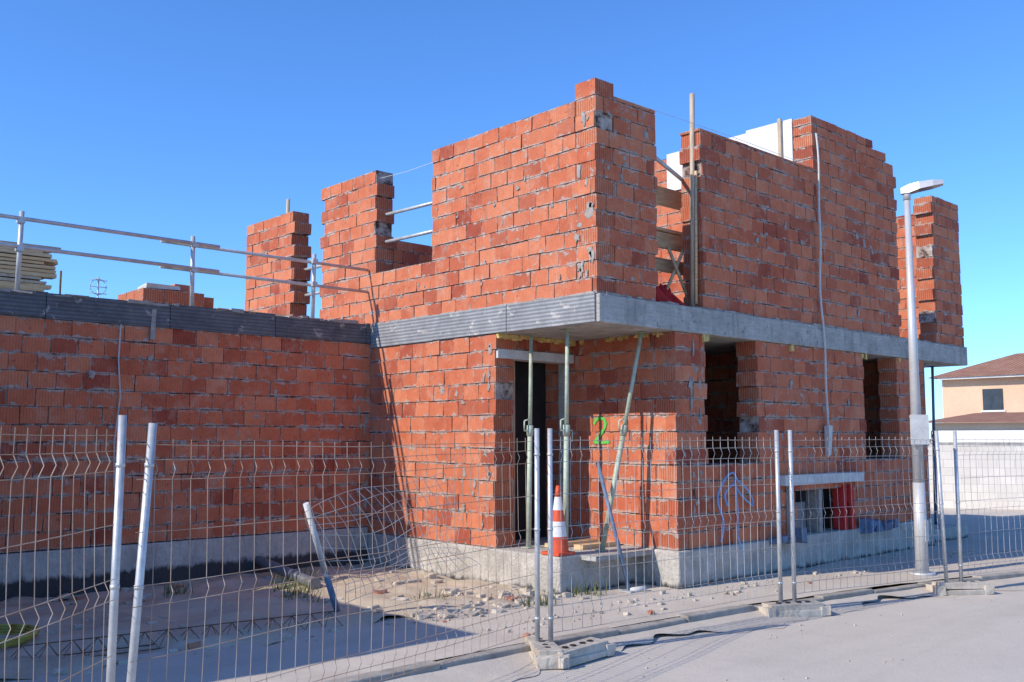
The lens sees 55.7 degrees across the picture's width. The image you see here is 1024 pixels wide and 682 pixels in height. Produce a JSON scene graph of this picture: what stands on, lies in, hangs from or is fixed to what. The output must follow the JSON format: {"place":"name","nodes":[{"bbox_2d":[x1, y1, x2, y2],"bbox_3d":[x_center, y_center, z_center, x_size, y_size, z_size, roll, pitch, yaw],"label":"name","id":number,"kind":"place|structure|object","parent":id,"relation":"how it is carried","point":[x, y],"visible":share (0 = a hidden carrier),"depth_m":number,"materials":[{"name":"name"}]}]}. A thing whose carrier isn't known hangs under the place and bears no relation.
{"place":"outdoors","nodes":[
{"label":"outdoors","id":0,"kind":"place"},
{"bbox_2d":[0,512,1023,681],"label":"sidewalk","id":1,"kind":"structure","parent":0,"point":[987,542],"depth_m":8.63,"materials":[{"name":"concrete"}]},
{"bbox_2d":[0,559,545,678],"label":"yard dirt","id":2,"kind":"structure","parent":1,"relation":"on","point":[258,609],"depth_m":9.15,"materials":[{"name":"soil"}]},
{"bbox_2d":[0,624,39,648],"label":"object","id":3,"kind":"object","parent":2,"relation":"on","point":[14,630],"visible":0.8,"depth_m":7.97,"materials":[{"name":"green plant"}]},
{"bbox_2d":[9,610,342,658],"bbox_3d":[-2.606,2.373,7.835,2.628,0.129,0.189,4,-7,-35],"label":"lattice girder","id":4,"kind":"object","parent":2,"relation":"on","point":[165,630],"visible":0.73,"depth_m":7.70,"materials":[{"name":"grey metal"}]},
{"bbox_2d":[0,527,367,600],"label":"wing foundation","id":5,"kind":"object","parent":2,"relation":"on","point":[267,546],"visible":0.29,"depth_m":10.96,"materials":[{"name":"grey concrete"}]},
{"bbox_2d":[0,315,370,552],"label":"wing walls","id":6,"kind":"structure","parent":5,"relation":"on","point":[188,386],"depth_m":11.16,"materials":[{"name":"red brick"}]},
{"bbox_2d":[0,240,60,292],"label":"timber stack","id":7,"kind":"object","parent":6,"relation":"on","point":[37,267],"visible":0.76,"depth_m":10.95,"materials":[{"name":"brown wood"}]},
{"bbox_2d":[59,271,106,297],"bbox_3d":[-5.987,-0.504,14.455,2.430,0.950,0.527,5,-8,-43],"label":"tv antenna","id":8,"kind":"object","parent":6,"relation":"on","point":[97,286],"visible":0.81,"depth_m":14.56,"materials":[{"name":"metal"}]},
{"bbox_2d":[113,309,155,487],"bbox_3d":[-4.220,0.618,10.833,0.424,2.004,0.048,5,-8,-43],"label":"wing cable","id":9,"kind":"object","parent":6,"relation":"attached to","point":[152,328],"visible":1,"depth_m":10.73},
{"bbox_2d":[118,283,213,307],"bbox_3d":[-4.806,-0.451,13.626,1.180,0.612,0.951,5,-8,-43],"label":"brick pallet","id":10,"kind":"object","parent":6,"relation":"on","point":[166,294],"visible":0.29,"depth_m":13.21,"materials":[{"name":"brick"}]},
{"bbox_2d":[0,211,368,317],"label":"roof guard rail","id":11,"kind":"object","parent":6,"relation":"on","point":[20,247],"visible":1,"depth_m":11.34,"materials":[{"name":"metal"}]},
{"bbox_2d":[0,288,369,343],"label":"wing roof slab","id":12,"kind":"structure","parent":6,"relation":"on","point":[34,304],"depth_m":11.21,"materials":[{"name":"grey concrete"}]},
{"bbox_2d":[216,308,286,315],"bbox_3d":[-4.057,-0.283,14.238,1.200,0.388,1.010,5,-8,-43],"label":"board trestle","id":13,"kind":"object","parent":6,"relation":"on","point":[253,311],"visible":0.06,"depth_m":13.97,"materials":[{"name":"wood"}]},
{"bbox_2d":[255,556,320,589],"bbox_3d":[-2.646,2.650,11.172,0.141,0.253,1.593,5,-7,-39],"label":"drain pipe","id":14,"kind":"object","parent":2,"relation":"on","point":[262,562],"visible":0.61,"depth_m":11.02,"materials":[{"name":"grey plastic"}]},
{"bbox_2d":[163,564,606,606],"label":"weeds","id":15,"kind":"object","parent":2,"relation":"on","point":[308,591],"visible":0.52,"depth_m":10.09,"materials":[{"name":"green plant"}]},
{"bbox_2d":[297,476,476,607],"bbox_3d":[-1.077,1.830,8.932,0.310,1.125,2.228,-5,-7,40],"label":"crumpled wire mesh","id":16,"kind":"object","parent":2,"relation":"on","point":[433,497],"visible":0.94,"depth_m":8.93,"materials":[{"name":"grey metal"}]},
{"bbox_2d":[0,548,1018,681],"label":"scattered rubble","id":17,"kind":"object","parent":1,"relation":"on","point":[506,594],"visible":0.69,"depth_m":9.64,"materials":[{"name":"stone"}]},
{"bbox_2d":[303,502,340,611],"bbox_3d":[-1.744,2.041,8.943,0.068,1.123,0.529,-4,-7,33],"label":"leaning pipe","id":18,"kind":"object","parent":17,"relation":"on","point":[330,589],"visible":0.7,"depth_m":8.91,"materials":[{"name":"grey metal"}]},
{"bbox_2d":[596,462,646,592],"bbox_3d":[1.155,2.020,10.543,0.233,1.396,0.582,11,-13,-63],"label":"leaning steel tube","id":19,"kind":"object","parent":1,"relation":"on","point":[633,589],"visible":0.93,"depth_m":10.55,"materials":[{"name":"blue paint"}]},
{"bbox_2d":[901,179,942,575],"bbox_3d":[5.070,0.414,11.871,0.568,4.815,0.296,-2,-6,20],"label":"street lamp","id":20,"kind":"object","parent":1,"relation":"on","point":[908,190],"visible":0.98,"depth_m":11.87,"materials":[{"name":"grey metal"}]},
{"bbox_2d":[909,415,929,443],"bbox_3d":[4.943,1.081,11.839,0.220,0.360,0.183,0,-6,0],"label":"utility box","id":21,"kind":"object","parent":20,"relation":"attached to","point":[919,426],"visible":0.94,"depth_m":11.75,"materials":[{"name":"metal"}]},
{"bbox_2d":[928,442,1023,509],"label":"boundary wall","id":22,"kind":"structure","parent":1,"relation":"on","point":[973,461],"depth_m":23.76,"materials":[{"name":"concrete"}]},
{"bbox_2d":[0,0,1023,438],"label":"sky","id":23,"kind":"structure","parent":0,"point":[175,119],"materials":[{"name":"blue"}]},
{"bbox_2d":[367,439,970,660],"bbox_3d":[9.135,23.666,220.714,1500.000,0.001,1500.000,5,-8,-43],"label":"ground","id":24,"kind":"structure","parent":0,"point":[873,588],"depth_m":11.65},
{"bbox_2d":[367,519,967,593],"bbox_3d":[1.653,3.112,15.691,9.230,0.598,7.750,5,-8,-43],"label":"foundation","id":25,"kind":"object","parent":24,"relation":"on","point":[757,559],"visible":0.31,"depth_m":11.26,"materials":[{"name":"concrete"}]},
{"bbox_2d":[521,334,537,547],"bbox_3d":[0.207,1.135,11.141,0.198,2.436,0.140,5,-8,-43],"label":"adjustable steel prop","id":26,"kind":"object","parent":25,"relation":"on","point":[529,430],"visible":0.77,"depth_m":11.11,"materials":[{"name":"green paint"}]},
{"bbox_2d":[496,349,573,539],"bbox_3d":[0.124,1.210,11.720,1.265,2.400,0.530,5,-8,-43],"label":"door opening frame","id":27,"kind":"object","parent":25,"relation":"on","point":[521,379],"visible":0.27,"depth_m":12.07,"materials":[{"name":"grey concrete"}]},
{"bbox_2d":[541,485,574,555],"bbox_3d":[0.496,1.922,10.428,0.260,0.730,0.260,5,-8,-43],"label":"traffic cone","id":28,"kind":"object","parent":25,"relation":"on","point":[559,544],"visible":0.81,"depth_m":10.36,"materials":[{"name":"orange plastic"}]},
{"bbox_2d":[560,329,573,539],"bbox_3d":[0.598,1.087,10.647,0.198,2.436,0.140,5,-8,-43],"label":"adjustable steel prop","id":29,"kind":"object","parent":25,"relation":"on","point":[566,430],"visible":0.88,"depth_m":10.62,"materials":[{"name":"green paint"}]},
{"bbox_2d":[544,539,619,549],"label":"scrap boards","id":30,"kind":"object","parent":25,"relation":"on","point":[582,544],"visible":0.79,"depth_m":11.12,"materials":[{"name":"brown wood"}]},
{"bbox_2d":[596,332,648,550],"bbox_3d":[1.237,1.112,10.896,0.648,2.445,0.168,1,-6,-7],"label":"adjustable steel prop","id":31,"kind":"object","parent":25,"relation":"on","point":[623,430],"visible":0.91,"depth_m":10.87,"materials":[{"name":"green paint"}]},
{"bbox_2d":[363,331,928,561],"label":"ground floor walls","id":32,"kind":"structure","parent":25,"relation":"on","point":[743,394],"depth_m":11.90,"materials":[{"name":"brick"}]},
{"bbox_2d":[9,111,888,527],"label":"mortar patches","id":33,"kind":"object","parent":32,"relation":"attached to","point":[579,271],"visible":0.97,"depth_m":11.17,"materials":[{"name":"grey concrete"}]},
{"bbox_2d":[593,416,609,443],"bbox_3d":[1.070,1.070,11.633,0.002,0.334,0.266,5,-8,-43],"label":"painted house number","id":34,"kind":"object","parent":32,"relation":"attached to","point":[602,430],"visible":0.93,"depth_m":11.63,"materials":[{"name":"green paint"}]},
{"bbox_2d":[370,293,967,367],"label":"floor slab","id":35,"kind":"structure","parent":32,"relation":"on","point":[617,316],"depth_m":11.77,"materials":[{"name":"concrete"}]},
{"bbox_2d":[286,199,431,296],"bbox_3d":[-2.266,-1.300,13.977,0.236,2.360,4.436,5,-8,-41],"label":"window guard rail","id":36,"kind":"object","parent":35,"relation":"on","point":[385,214],"depth_m":13.00,"materials":[{"name":"metal"}]},
{"bbox_2d":[370,292,595,347],"bbox_3d":[-0.516,-0.211,11.569,0.027,0.318,4.062,5,-8,-43],"label":"slab edge form","id":37,"kind":"object","parent":35,"relation":"attached to","point":[566,310],"visible":1,"depth_m":11.28,"materials":[{"name":"silver metal"}]},
{"bbox_2d":[245,78,963,346],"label":"brick wall","id":38,"kind":"structure","parent":35,"relation":"on","point":[524,252],"depth_m":12.24,"materials":[{"name":"brick"}]},
{"bbox_2d":[382,96,809,177],"bbox_3d":[1.160,-2.439,11.912,5.899,0.224,2.749,0,-6,0],"label":"mason string","id":39,"kind":"object","parent":38,"relation":"on","point":[657,111],"visible":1,"depth_m":12.11,"materials":[{"name":"fabric"}]},
{"bbox_2d":[667,118,793,190],"bbox_3d":[3.230,-2.604,14.403,0.260,0.920,2.200,5,-8,-43],"label":"white parapet render","id":40,"kind":"object","parent":38,"relation":"attached to","point":[777,137],"visible":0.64,"depth_m":13.87,"materials":[{"name":"white paint"}]},
{"bbox_2d":[815,133,832,456],"bbox_3d":[4.210,-0.655,13.121,0.125,4.414,0.091,5,-8,-43],"label":"conduit pipe","id":41,"kind":"object","parent":38,"relation":"hanging from","point":[828,430],"visible":1,"depth_m":13.05,"materials":[{"name":"grey plastic"}]},
{"bbox_2d":[372,291,966,347],"bbox_3d":[3.456,-0.229,12.980,10.043,0.044,3.731,2,-6,-19],"label":"bedding mortar","id":42,"kind":"object","parent":35,"relation":"on","point":[542,298],"visible":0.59,"depth_m":11.95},
{"bbox_2d":[656,283,684,305],"bbox_3d":[1.702,-0.701,11.287,0.680,0.629,0.367,5,-8,-43],"label":"red tarpaulin","id":43,"kind":"object","parent":35,"relation":"on","point":[663,294],"visible":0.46,"depth_m":11.34,"materials":[{"name":"fabric"}]},
{"bbox_2d":[655,157,686,295],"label":"wooden planks","id":44,"kind":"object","parent":35,"relation":"on","point":[669,240],"depth_m":11.82,"materials":[{"name":"brown wood"}]},
{"bbox_2d":[690,93,697,306],"bbox_3d":[2.150,-1.673,11.522,0.097,2.621,0.094,1,-6,-14],"label":"timber post","id":45,"kind":"object","parent":35,"relation":"on","point":[693,248],"visible":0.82,"depth_m":11.49,"materials":[{"name":"brown wood"}]},
{"bbox_2d":[496,332,900,362],"bbox_3d":[3.059,0.076,12.464,6.933,0.107,1.420,3,-6,-27],"label":"expanding foam","id":46,"kind":"object","parent":32,"relation":"on","point":[705,338],"visible":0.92,"depth_m":11.48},
{"bbox_2d":[717,472,753,551],"bbox_3d":[2.660,2.003,11.403,0.730,0.927,0.096,5,-8,-43],"label":"blue rope","id":47,"kind":"object","parent":32,"relation":"attached to","point":[737,489],"visible":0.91,"depth_m":11.33,"materials":[{"name":"fabric"}]},
{"bbox_2d":[780,471,863,536],"bbox_3d":[4.045,2.138,12.840,2.006,0.775,0.305,5,-8,-43],"label":"meter box niche","id":48,"kind":"object","parent":25,"relation":"on","point":[816,498],"visible":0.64,"depth_m":12.86,"materials":[{"name":"red plastic"},{"name":"grey pvc"},{"name":"cast concrete"}]},
{"bbox_2d":[770,518,897,544],"bbox_3d":[4.346,2.498,12.841,3.134,0.214,0.195,5,-8,-43],"label":"blue plastic sheet","id":49,"kind":"object","parent":25,"relation":"on","point":[868,525],"visible":0.89,"depth_m":13.31,"materials":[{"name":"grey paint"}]},
{"bbox_2d":[923,364,930,518],"bbox_3d":[6.720,1.692,15.751,0.220,2.637,0.170,5,-8,-43],"label":"adjustable steel prop","id":50,"kind":"object","parent":25,"relation":"on","point":[927,445],"visible":0.21,"depth_m":15.71,"materials":[{"name":"blue paint"}]},
{"bbox_2d":[931,366,939,524],"bbox_3d":[7.095,1.747,16.299,0.198,2.636,0.170,5,-8,-43],"label":"adjustable steel prop","id":51,"kind":"object","parent":25,"relation":"on","point":[933,449],"visible":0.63,"depth_m":16.27,"materials":[{"name":"blue paint"}]},
{"bbox_2d":[323,570,1023,681],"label":"kerb","id":52,"kind":"structure","parent":24,"relation":"on","point":[681,618],"depth_m":8.41,"materials":[{"name":"concrete"}]},
{"bbox_2d":[513,508,1023,681],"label":"road","id":53,"kind":"structure","parent":0,"point":[948,633],"depth_m":7.99,"materials":[{"name":"grey asphalt"}]},
{"bbox_2d":[126,423,539,681],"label":"temporary fence panel","id":54,"kind":"object","parent":53,"relation":"on","point":[148,479],"visible":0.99,"depth_m":5.79,"materials":[{"name":"metal"}]},
{"bbox_2d":[525,636,568,669],"bbox_3d":[0.249,2.452,7.655,0.258,0.139,0.700,1,-6,-10],"label":"concrete fence foot","id":55,"kind":"object","parent":53,"relation":"on","point":[543,653],"visible":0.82,"depth_m":7.38},
{"bbox_2d":[558,637,615,668],"bbox_3d":[0.519,2.449,7.630,0.257,0.138,0.701,-5,-8,41],"label":"concrete fence foot","id":56,"kind":"object","parent":53,"relation":"on","point":[584,650],"visible":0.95,"depth_m":7.59},
{"bbox_2d":[382,576,1023,681],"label":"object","id":57,"kind":"object","parent":53,"relation":"on","point":[512,667],"visible":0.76,"depth_m":8.63,"materials":[{"name":"gravel"},{"name":"loose stone"},{"name":"sand"}]},
{"bbox_2d":[757,600,830,616],"bbox_3d":[2.775,2.641,9.558,0.689,0.139,0.260,1,-6,-14],"label":"concrete fence foot","id":58,"kind":"object","parent":53,"relation":"on","point":[807,608],"visible":0.99,"depth_m":9.48},
{"bbox_2d":[547,428,782,641],"bbox_3d":[1.490,1.669,8.737,3.057,1.740,0.065,4,-7,-38],"label":"temporary fence panel","id":59,"kind":"object","parent":58,"relation":"on","point":[551,618],"visible":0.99,"depth_m":8.52,"materials":[{"name":"metal"}]},
{"bbox_2d":[925,580,994,595],"bbox_3d":[5.023,2.769,10.885,0.692,0.145,0.256,1,-6,-8],"label":"concrete fence foot","id":60,"kind":"object","parent":53,"relation":"on","point":[973,587],"visible":0.98,"depth_m":10.80},
{"bbox_2d":[788,430,948,601],"bbox_3d":[3.831,1.823,10.296,2.428,1.742,0.064,3,-7,-30],"label":"temporary fence panel","id":61,"kind":"object","parent":60,"relation":"on","point":[792,520],"visible":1,"depth_m":10.23,"materials":[{"name":"metal"}]},
{"bbox_2d":[953,431,1023,581],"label":"temporary fence panel","id":62,"kind":"object","parent":60,"relation":"on","point":[958,517],"visible":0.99,"depth_m":11.08,"materials":[{"name":"metal"}]},
{"bbox_2d":[929,412,1023,441],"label":"garage building","id":63,"kind":"structure","parent":0,"point":[1007,425],"depth_m":37.36,"materials":[{"name":"white paint"}]},
{"bbox_2d":[942,377,1023,422],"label":"walls","id":64,"kind":"structure","parent":0,"point":[963,397],"depth_m":46.03,"materials":[{"name":"beige paint"}]},
{"bbox_2d":[929,353,1023,378],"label":"roof","id":65,"kind":"structure","parent":64,"relation":"on","point":[1010,364],"depth_m":46.92,"materials":[{"name":"tile"}]},
{"bbox_2d":[937,374,1023,411],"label":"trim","id":66,"kind":"structure","parent":64,"relation":"attached to","point":[992,400],"depth_m":45.40,"materials":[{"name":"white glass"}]},
{"bbox_3d":[-1.932,2.158,4.750,0.257,0.140,0.693,-1,-6,13],"label":"concrete fence foot","id":67,"kind":"object","parent":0,"visible":0},
{"bbox_2d":[0,415,126,681],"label":"temporary fence panel","id":68,"kind":"object","parent":67,"relation":"on","point":[120,464],"visible":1,"depth_m":4.65,"materials":[{"name":"metal"}]}
]}

